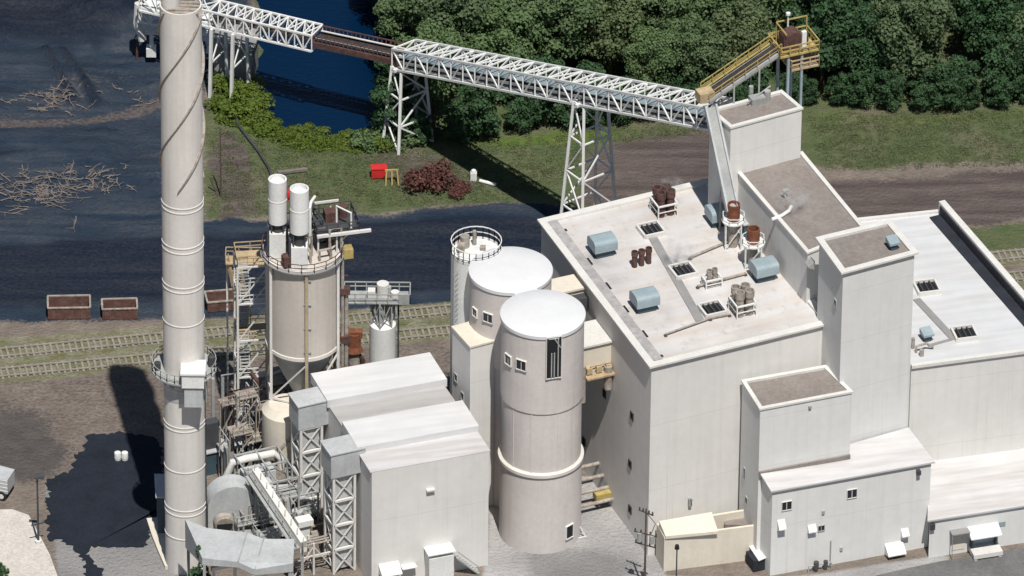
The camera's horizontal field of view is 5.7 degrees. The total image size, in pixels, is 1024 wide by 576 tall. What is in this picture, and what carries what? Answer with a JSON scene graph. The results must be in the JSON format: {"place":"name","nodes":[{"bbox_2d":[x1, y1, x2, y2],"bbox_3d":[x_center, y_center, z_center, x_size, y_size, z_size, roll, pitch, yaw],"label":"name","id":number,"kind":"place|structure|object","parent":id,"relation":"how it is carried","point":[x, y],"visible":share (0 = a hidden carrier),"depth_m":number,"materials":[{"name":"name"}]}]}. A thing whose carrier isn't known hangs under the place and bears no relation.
{"place":"outdoors","nodes":[
{"label":"outdoors","id":0,"kind":"place"},
{"bbox_2d":[225,247,263,412],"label":"stair tower","id":1,"kind":"structure","parent":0,"point":[229,262],"depth_m":1090.66,"materials":[{"name":"beige metal"}]},
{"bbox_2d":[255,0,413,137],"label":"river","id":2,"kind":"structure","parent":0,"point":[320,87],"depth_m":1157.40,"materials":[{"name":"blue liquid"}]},
{"bbox_2d":[0,0,1023,575],"bbox_3d":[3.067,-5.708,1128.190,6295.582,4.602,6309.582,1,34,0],"label":"ground","id":3,"kind":"structure","parent":0,"point":[110,246],"depth_m":1133.65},
{"bbox_2d":[0,509,56,575],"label":"concrete pad","id":4,"kind":"object","parent":3,"relation":"on","point":[22,553],"visible":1,"depth_m":1077.46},
{"bbox_2d":[0,75,94,115],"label":"dead branches","id":5,"kind":"object","parent":3,"relation":"on","point":[49,96],"visible":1,"depth_m":1150.60,"materials":[{"name":"brown wood"}]},
{"bbox_2d":[0,163,95,230],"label":"dead branches","id":6,"kind":"object","parent":3,"relation":"on","point":[44,192],"visible":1,"depth_m":1135.64,"materials":[{"name":"brown wood"}]},
{"bbox_2d":[47,294,90,319],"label":"open container","id":7,"kind":"object","parent":3,"relation":"on","point":[75,306],"visible":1,"depth_m":1113.92,"materials":[{"name":"metal"}]},
{"bbox_2d":[44,431,164,575],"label":"coal spill","id":8,"kind":"object","parent":3,"relation":"on","point":[100,495],"visible":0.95,"depth_m":1085.70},
{"bbox_2d":[101,297,137,319],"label":"open container","id":9,"kind":"object","parent":3,"relation":"on","point":[125,308],"visible":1,"depth_m":1113.86,"materials":[{"name":"metal"}]},
{"bbox_2d":[147,517,167,569],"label":"kerb wall","id":10,"kind":"structure","parent":3,"relation":"on","point":[158,539],"depth_m":1078.66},
{"bbox_2d":[154,474,164,532],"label":"machine shed","id":11,"kind":"structure","parent":3,"relation":"on","point":[159,479],"depth_m":1078.40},
{"bbox_2d":[133,0,209,59],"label":"loader boom","id":12,"kind":"object","parent":3,"relation":"on","point":[141,35],"visible":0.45,"depth_m":1155.14,"materials":[{"name":"white paint"}]},
{"bbox_2d":[151,0,216,575],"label":"chimney","id":13,"kind":"object","parent":3,"relation":"on","point":[184,366],"visible":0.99,"depth_m":1053.84,"materials":[{"name":"concrete"}]},
{"bbox_2d":[204,288,243,312],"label":"open container","id":14,"kind":"object","parent":3,"relation":"on","point":[215,300],"visible":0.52,"depth_m":1116.26,"materials":[{"name":"metal"}]},
{"bbox_2d":[212,97,246,118],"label":"bush","id":15,"kind":"object","parent":3,"relation":"on","point":[228,105],"visible":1,"depth_m":1148.15,"materials":[{"name":"green plant"}]},
{"bbox_2d":[206,432,253,475],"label":"machine shed","id":16,"kind":"structure","parent":3,"relation":"on","point":[212,457],"depth_m":1088.87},
{"bbox_2d":[138,0,322,102],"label":"loading gallery","id":17,"kind":"object","parent":3,"relation":"on","point":[210,18],"visible":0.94,"depth_m":1146.33,"materials":[{"name":"white paint"}]},
{"bbox_2d":[312,25,407,65],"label":"rusty conveyor","id":18,"kind":"object","parent":17,"relation":"attached to","point":[351,42],"visible":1,"depth_m":1140.58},
{"bbox_2d":[213,23,259,79],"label":"abutment","id":19,"kind":"object","parent":3,"relation":"on","point":[239,68],"visible":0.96,"depth_m":1153.90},
{"bbox_2d":[185,519,293,575],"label":"flue duct","id":20,"kind":"object","parent":3,"relation":"on","point":[253,555],"visible":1,"depth_m":1061.05,"materials":[{"name":"grey metal"}]},
{"bbox_2d":[205,360,292,476],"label":"service steel","id":21,"kind":"object","parent":3,"relation":"on","point":[249,431],"visible":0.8,"depth_m":1086.05,"materials":[{"name":"metal"}]},
{"bbox_2d":[207,474,291,538],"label":"draught fan","id":22,"kind":"object","parent":3,"relation":"on","point":[228,495],"visible":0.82,"depth_m":1075.90},
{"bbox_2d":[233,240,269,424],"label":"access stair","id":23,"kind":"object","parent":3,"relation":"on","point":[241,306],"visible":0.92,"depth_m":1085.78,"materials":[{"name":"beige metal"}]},
{"bbox_2d":[243,100,275,125],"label":"bush","id":24,"kind":"object","parent":3,"relation":"on","point":[250,107],"visible":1,"depth_m":1147.40,"materials":[{"name":"green plant"}]},
{"bbox_2d":[223,444,318,530],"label":"branch ducts","id":25,"kind":"object","parent":3,"relation":"on","point":[274,473],"visible":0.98,"depth_m":1079.34,"materials":[{"name":"grey metal"}]},
{"bbox_2d":[245,464,306,575],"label":"inclined conveyor","id":26,"kind":"object","parent":3,"relation":"on","point":[273,499],"visible":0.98,"depth_m":1070.79,"materials":[{"name":"grey metal"}]},
{"bbox_2d":[233,467,323,552],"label":"pipe gallery","id":27,"kind":"object","parent":3,"relation":"on","point":[305,524],"visible":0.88,"depth_m":1076.37,"materials":[{"name":"grey metal"}]},
{"bbox_2d":[262,393,295,476],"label":"mixer vessel","id":28,"kind":"object","parent":3,"relation":"on","point":[276,424],"visible":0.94,"depth_m":1081.41,"materials":[{"name":"grey metal"}]},
{"bbox_2d":[260,221,343,402],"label":"hopper tank","id":29,"kind":"object","parent":3,"relation":"on","point":[302,339],"visible":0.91,"depth_m":1075.84,"materials":[{"name":"grey metal"}]},
{"bbox_2d":[267,174,290,258],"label":"vent stack","id":30,"kind":"object","parent":29,"relation":"on","point":[277,214],"visible":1,"depth_m":1070.65,"materials":[{"name":"white paint"}]},
{"bbox_2d":[289,183,308,267],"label":"vent stack","id":31,"kind":"object","parent":29,"relation":"on","point":[299,221],"visible":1,"depth_m":1069.06,"materials":[{"name":"white paint"}]},
{"bbox_2d":[281,206,342,268],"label":"tank roof plant","id":32,"kind":"object","parent":29,"relation":"on","point":[327,243],"visible":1,"depth_m":1073.22,"materials":[{"name":"metal"}]},
{"bbox_2d":[308,195,370,258],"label":"roof platform","id":33,"kind":"structure","parent":29,"relation":"on","point":[340,215],"depth_m":1074.15,"materials":[{"name":"metal"}]},
{"bbox_2d":[288,387,327,519],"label":"transfer tower","id":34,"kind":"structure","parent":3,"relation":"on","point":[308,412],"depth_m":1076.69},
{"bbox_2d":[214,89,408,154],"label":"bushes","id":35,"kind":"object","parent":3,"relation":"on","point":[306,142],"depth_m":1143.98,"materials":[{"name":"green plant"}]},
{"bbox_2d":[293,535,335,575],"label":"pipe bridge","id":36,"kind":"structure","parent":3,"relation":"on","point":[309,557],"depth_m":1073.18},
{"bbox_2d":[320,434,365,574],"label":"transfer tower","id":37,"kind":"structure","parent":3,"relation":"on","point":[340,461],"depth_m":1069.79,"materials":[{"name":"metal"}]},
{"bbox_2d":[340,246,349,367],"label":"pipe riser","id":38,"kind":"object","parent":3,"relation":"on","point":[344,333],"visible":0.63,"depth_m":1078.91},
{"bbox_2d":[348,328,364,366],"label":"rusty pipe stack","id":39,"kind":"object","parent":3,"relation":"on","point":[355,351],"visible":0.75,"depth_m":1087.52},
{"bbox_2d":[349,128,378,153],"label":"bush","id":40,"kind":"object","parent":3,"relation":"on","point":[359,139],"visible":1,"depth_m":1142.39,"materials":[{"name":"green plant"}]},
{"bbox_2d":[344,280,410,362],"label":"silo","id":41,"kind":"object","parent":3,"relation":"on","point":[382,337],"visible":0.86,"depth_m":1089.47,"materials":[{"name":"white paint"}]},
{"bbox_2d":[368,71,421,132],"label":"broadleaf tree","id":42,"kind":"object","parent":3,"relation":"on","point":[378,94],"visible":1,"depth_m":1141.86,"materials":[{"name":"green plant"}]},
{"bbox_2d":[311,352,489,575],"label":"filter house","id":43,"kind":"structure","parent":3,"relation":"on","point":[410,424],"depth_m":1070.88,"materials":[{"name":"metal"}]},
{"bbox_2d":[372,0,442,45],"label":"broadleaf tree","id":44,"kind":"object","parent":3,"relation":"on","point":[392,23],"visible":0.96,"depth_m":1149.06,"materials":[{"name":"green plant"}]},
{"bbox_2d":[382,61,433,154],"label":"conveyor trestle","id":45,"kind":"object","parent":3,"relation":"on","point":[416,107],"visible":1,"depth_m":1140.81,"materials":[{"name":"white paint"}]},
{"bbox_2d":[409,111,435,144],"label":"broadleaf tree","id":46,"kind":"object","parent":3,"relation":"on","point":[421,122],"visible":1,"depth_m":1142.25,"materials":[{"name":"green plant"}]},
{"bbox_2d":[402,157,456,192],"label":"red shrub","id":47,"kind":"object","parent":3,"relation":"on","point":[434,175],"visible":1,"depth_m":1135.10,"materials":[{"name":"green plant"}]},
{"bbox_2d":[400,17,467,126],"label":"broadleaf tree","id":48,"kind":"object","parent":3,"relation":"on","point":[450,37],"visible":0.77,"depth_m":1142.01,"materials":[{"name":"green plant"}]},
{"bbox_2d":[405,0,496,92],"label":"broadleaf tree","id":49,"kind":"object","parent":3,"relation":"on","point":[449,13],"visible":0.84,"depth_m":1144.15,"materials":[{"name":"green plant"}]},
{"bbox_2d":[439,97,469,141],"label":"broadleaf tree","id":50,"kind":"object","parent":3,"relation":"on","point":[450,118],"visible":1,"depth_m":1142.29,"materials":[{"name":"green plant"}]},
{"bbox_2d":[204,119,705,214],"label":"grass","id":51,"kind":"structure","parent":3,"relation":"on","point":[392,165],"depth_m":1139.62,"materials":[{"name":"green plant"}]},
{"bbox_2d":[451,321,495,506],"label":"elevator shed","id":52,"kind":"structure","parent":3,"relation":"on","point":[472,369],"depth_m":1076.07,"materials":[{"name":"grey metal"}]},
{"bbox_2d":[450,226,501,395],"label":"white tank","id":53,"kind":"object","parent":3,"relation":"on","point":[466,249],"visible":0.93,"depth_m":1077.37,"materials":[{"name":"metal"}]},
{"bbox_2d":[450,84,506,139],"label":"broadleaf tree","id":54,"kind":"object","parent":3,"relation":"on","point":[480,118],"visible":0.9,"depth_m":1141.99,"materials":[{"name":"green plant"}]},
{"bbox_2d":[459,0,541,100],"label":"broadleaf tree","id":55,"kind":"object","parent":3,"relation":"on","point":[508,39],"visible":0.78,"depth_m":1144.55,"materials":[{"name":"green plant"}]},
{"bbox_2d":[468,246,552,505],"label":"storage silo","id":56,"kind":"object","parent":3,"relation":"on","point":[501,277],"visible":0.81,"depth_m":1073.19,"materials":[{"name":"concrete"}]},
{"bbox_2d":[0,248,1023,359],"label":"railway track","id":57,"kind":"structure","parent":3,"relation":"on","point":[223,327],"depth_m":1111.06,"materials":[{"name":"metal"}]},
{"bbox_2d":[0,270,1023,379],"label":"railway track","id":58,"kind":"structure","parent":3,"relation":"on","point":[220,355],"depth_m":1107.34,"materials":[{"name":"metal"}]},
{"bbox_2d":[504,93,542,131],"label":"broadleaf tree","id":59,"kind":"object","parent":3,"relation":"on","point":[519,117],"visible":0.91,"depth_m":1143.95,"materials":[{"name":"green plant"}]},
{"bbox_2d":[498,289,585,553],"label":"storage silo","id":60,"kind":"object","parent":3,"relation":"on","point":[540,452],"visible":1,"depth_m":1069.63,"materials":[{"name":"concrete"}]},
{"bbox_2d":[516,53,569,125],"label":"broadleaf tree","id":61,"kind":"object","parent":3,"relation":"on","point":[545,103],"visible":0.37,"depth_m":1144.55,"materials":[{"name":"green plant"}]},
{"bbox_2d":[520,0,600,59],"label":"broadleaf tree","id":62,"kind":"object","parent":3,"relation":"on","point":[566,23],"visible":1,"depth_m":1146.06,"materials":[{"name":"green plant"}]},
{"bbox_2d":[560,96,616,213],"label":"conveyor trestle","id":63,"kind":"object","parent":3,"relation":"on","point":[583,144],"visible":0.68,"depth_m":1113.85,"materials":[{"name":"white paint"}]},
{"bbox_2d":[391,39,732,130],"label":"coal conveyor","id":64,"kind":"object","parent":63,"relation":"on","point":[562,89],"visible":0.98,"depth_m":1114.03,"materials":[{"name":"metal"}]},
{"bbox_2d":[575,0,648,74],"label":"broadleaf tree","id":65,"kind":"object","parent":3,"relation":"on","point":[608,35],"visible":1,"depth_m":1149.18,"materials":[{"name":"green plant"}]},
{"bbox_2d":[623,24,679,88],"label":"broadleaf tree","id":66,"kind":"object","parent":3,"relation":"on","point":[660,61],"visible":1,"depth_m":1144.99,"materials":[{"name":"green plant"}]},
{"bbox_2d":[621,0,687,58],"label":"broadleaf tree","id":67,"kind":"object","parent":3,"relation":"on","point":[651,10],"visible":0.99,"depth_m":1152.37,"materials":[{"name":"green plant"}]},
{"bbox_2d":[537,178,823,554],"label":"process building","id":68,"kind":"structure","parent":3,"relation":"on","point":[661,429],"depth_m":1074.85,"materials":[{"name":"concrete"}]},
{"bbox_2d":[551,274,586,310],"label":"access bridge","id":69,"kind":"structure","parent":68,"relation":"attached to","point":[573,285],"depth_m":1078.42,"materials":[{"name":"metal"}]},
{"bbox_2d":[582,319,614,402],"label":"access bridge","id":70,"kind":"structure","parent":68,"relation":"attached to","point":[597,351],"depth_m":1074.94,"materials":[{"name":"beige metal"}]},
{"bbox_2d":[587,231,617,258],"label":"roof ventilator","id":71,"kind":"object","parent":68,"relation":"on","point":[602,244],"visible":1,"depth_m":1081.03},
{"bbox_2d":[629,286,659,313],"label":"roof ventilator","id":72,"kind":"object","parent":68,"relation":"on","point":[645,300],"visible":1,"depth_m":1072.33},
{"bbox_2d":[649,182,677,219],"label":"exhaust pipes","id":73,"kind":"object","parent":68,"relation":"on","point":[662,198],"visible":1,"depth_m":1087.73,"materials":[{"name":"metal"}]},
{"bbox_2d":[703,104,737,229],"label":"inclined chute","id":74,"kind":"object","parent":68,"relation":"on","point":[721,158],"visible":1,"depth_m":1081.35,"materials":[{"name":"grey metal"}]},
{"bbox_2d":[722,200,744,249],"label":"rusty stack","id":75,"kind":"object","parent":68,"relation":"on","point":[733,218],"visible":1,"depth_m":1081.67,"materials":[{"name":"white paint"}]},
{"bbox_2d":[728,282,756,319],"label":"exhaust pipes","id":76,"kind":"object","parent":68,"relation":"on","point":[742,299],"visible":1,"depth_m":1071.88,"materials":[{"name":"metal"}]},
{"bbox_2d":[741,225,764,268],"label":"rusty stack","id":77,"kind":"object","parent":68,"relation":"on","point":[752,241],"visible":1,"depth_m":1078.77,"materials":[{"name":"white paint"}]},
{"bbox_2d":[748,255,778,283],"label":"roof ventilator","id":78,"kind":"object","parent":68,"relation":"on","point":[764,269],"visible":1,"depth_m":1077.43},
{"bbox_2d":[654,0,716,72],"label":"broadleaf tree","id":79,"kind":"object","parent":3,"relation":"on","point":[694,8],"visible":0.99,"depth_m":1149.30,"materials":[{"name":"green plant"}]},
{"bbox_2d":[668,17,731,89],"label":"broadleaf tree","id":80,"kind":"object","parent":3,"relation":"on","point":[698,56],"visible":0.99,"depth_m":1145.95,"materials":[{"name":"green plant"}]},
{"bbox_2d":[656,509,753,570],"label":"cream enclosure","id":81,"kind":"object","parent":3,"relation":"on","point":[706,539],"visible":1,"depth_m":1074.85,"materials":[{"name":"metal"}]},
{"bbox_2d":[707,0,775,86],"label":"broadleaf tree","id":82,"kind":"object","parent":3,"relation":"on","point":[751,28],"visible":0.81,"depth_m":1146.47,"materials":[{"name":"green plant"}]},
{"bbox_2d":[708,90,803,204],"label":"head house","id":83,"kind":"structure","parent":3,"relation":"on","point":[763,135],"depth_m":1083.65,"materials":[{"name":"concrete"}]},
{"bbox_2d":[695,33,781,103],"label":"tripper gallery","id":84,"kind":"object","parent":83,"relation":"on","point":[706,92],"visible":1,"depth_m":1083.32,"materials":[{"name":"yellow metal"}]},
{"bbox_2d":[744,0,810,72],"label":"broadleaf tree","id":85,"kind":"object","parent":3,"relation":"on","point":[773,9],"visible":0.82,"depth_m":1150.15,"materials":[{"name":"green plant"}]},
{"bbox_2d":[739,365,853,550],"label":"front block","id":86,"kind":"structure","parent":3,"relation":"on","point":[799,418],"depth_m":1069.71,"materials":[{"name":"white concrete"}]},
{"bbox_2d":[737,151,863,303],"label":"bunker bay","id":87,"kind":"object","parent":3,"relation":"on","point":[814,199],"visible":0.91,"depth_m":1079.01,"materials":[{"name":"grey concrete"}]},
{"bbox_2d":[779,0,861,91],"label":"broadleaf tree","id":88,"kind":"object","parent":3,"relation":"on","point":[834,13],"visible":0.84,"depth_m":1146.98,"materials":[{"name":"green plant"}]},
{"bbox_2d":[824,71,851,105],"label":"tree","id":89,"kind":"object","parent":3,"relation":"on","point":[838,86],"visible":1,"depth_m":1149.95,"materials":[{"name":"green plant"}]},
{"bbox_2d":[760,427,934,575],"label":"office annex","id":90,"kind":"object","parent":3,"relation":"on","point":[870,498],"visible":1,"depth_m":1073.73,"materials":[{"name":"concrete"}]},
{"bbox_2d":[846,69,875,108],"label":"broadleaf tree","id":91,"kind":"object","parent":3,"relation":"on","point":[867,83],"visible":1,"depth_m":1149.43,"materials":[{"name":"green plant"}]},
{"bbox_2d":[840,0,897,91],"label":"broadleaf tree","id":92,"kind":"object","parent":3,"relation":"on","point":[873,57],"visible":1,"depth_m":1148.59,"materials":[{"name":"green plant"}]},
{"bbox_2d":[874,69,906,110],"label":"broadleaf tree","id":93,"kind":"object","parent":3,"relation":"on","point":[890,85],"visible":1,"depth_m":1149.07,"materials":[{"name":"green plant"}]},
{"bbox_2d":[869,0,957,90],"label":"broadleaf tree","id":94,"kind":"object","parent":3,"relation":"on","point":[931,18],"visible":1,"depth_m":1147.27,"materials":[{"name":"green plant"}]},
{"bbox_2d":[907,75,934,110],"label":"broadleaf tree","id":95,"kind":"object","parent":3,"relation":"on","point":[919,93],"visible":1,"depth_m":1149.15,"materials":[{"name":"green plant"}]},
{"bbox_2d":[858,200,1023,460],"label":"side wing","id":96,"kind":"structure","parent":3,"relation":"on","point":[966,398],"depth_m":1081.40,"materials":[{"name":"concrete"}]},
{"bbox_2d":[921,61,962,109],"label":"tree","id":97,"kind":"object","parent":3,"relation":"on","point":[935,77],"visible":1,"depth_m":1148.40,"materials":[{"name":"green plant"}]},
{"bbox_2d":[941,70,971,110],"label":"broadleaf tree","id":98,"kind":"object","parent":3,"relation":"on","point":[959,86],"visible":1,"depth_m":1148.50,"materials":[{"name":"green plant"}]},
{"bbox_2d":[937,54,980,101],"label":"tree","id":99,"kind":"object","parent":3,"relation":"on","point":[958,62],"visible":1,"depth_m":1148.82,"materials":[{"name":"green plant"}]},
{"bbox_2d":[927,449,1023,557],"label":"lean to shed","id":100,"kind":"object","parent":3,"relation":"on","point":[976,499],"visible":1,"depth_m":1078.29,"materials":[{"name":"metal"}]},
{"bbox_2d":[968,541,1002,560],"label":"dock platform","id":101,"kind":"structure","parent":3,"relation":"on","point":[984,550],"depth_m":1077.72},
{"bbox_2d":[951,0,1023,68],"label":"broadleaf tree","id":102,"kind":"object","parent":3,"relation":"on","point":[982,12],"visible":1,"depth_m":1151.48,"materials":[{"name":"green plant"}]},
{"bbox_2d":[986,74,1015,108],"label":"broadleaf tree","id":103,"kind":"object","parent":3,"relation":"on","point":[1005,79],"visible":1,"depth_m":1149.50,"materials":[{"name":"green plant"}]},
{"bbox_2d":[981,30,1023,99],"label":"broadleaf tree","id":104,"kind":"object","parent":3,"relation":"on","point":[1007,58],"visible":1,"depth_m":1148.97,"materials":[{"name":"green plant"}]},
{"bbox_2d":[767,11,819,105],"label":"head platform","id":105,"kind":"structure","parent":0,"point":[798,47],"depth_m":1084.40,"materials":[{"name":"yellow paint"}]},
{"bbox_2d":[815,219,918,443],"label":"stair tower","id":106,"kind":"structure","parent":0,"point":[865,293],"depth_m":1068.22,"materials":[{"name":"white concrete"}]},
{"bbox_2d":[804,109,1023,170],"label":"meadow","id":107,"kind":"structure","parent":0,"point":[915,132],"depth_m":1145.74,"materials":[{"name":"green plant"}]},
{"bbox_2d":[877,548,1023,575],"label":"service road","id":108,"kind":"structure","parent":0,"point":[1009,563],"depth_m":1076.22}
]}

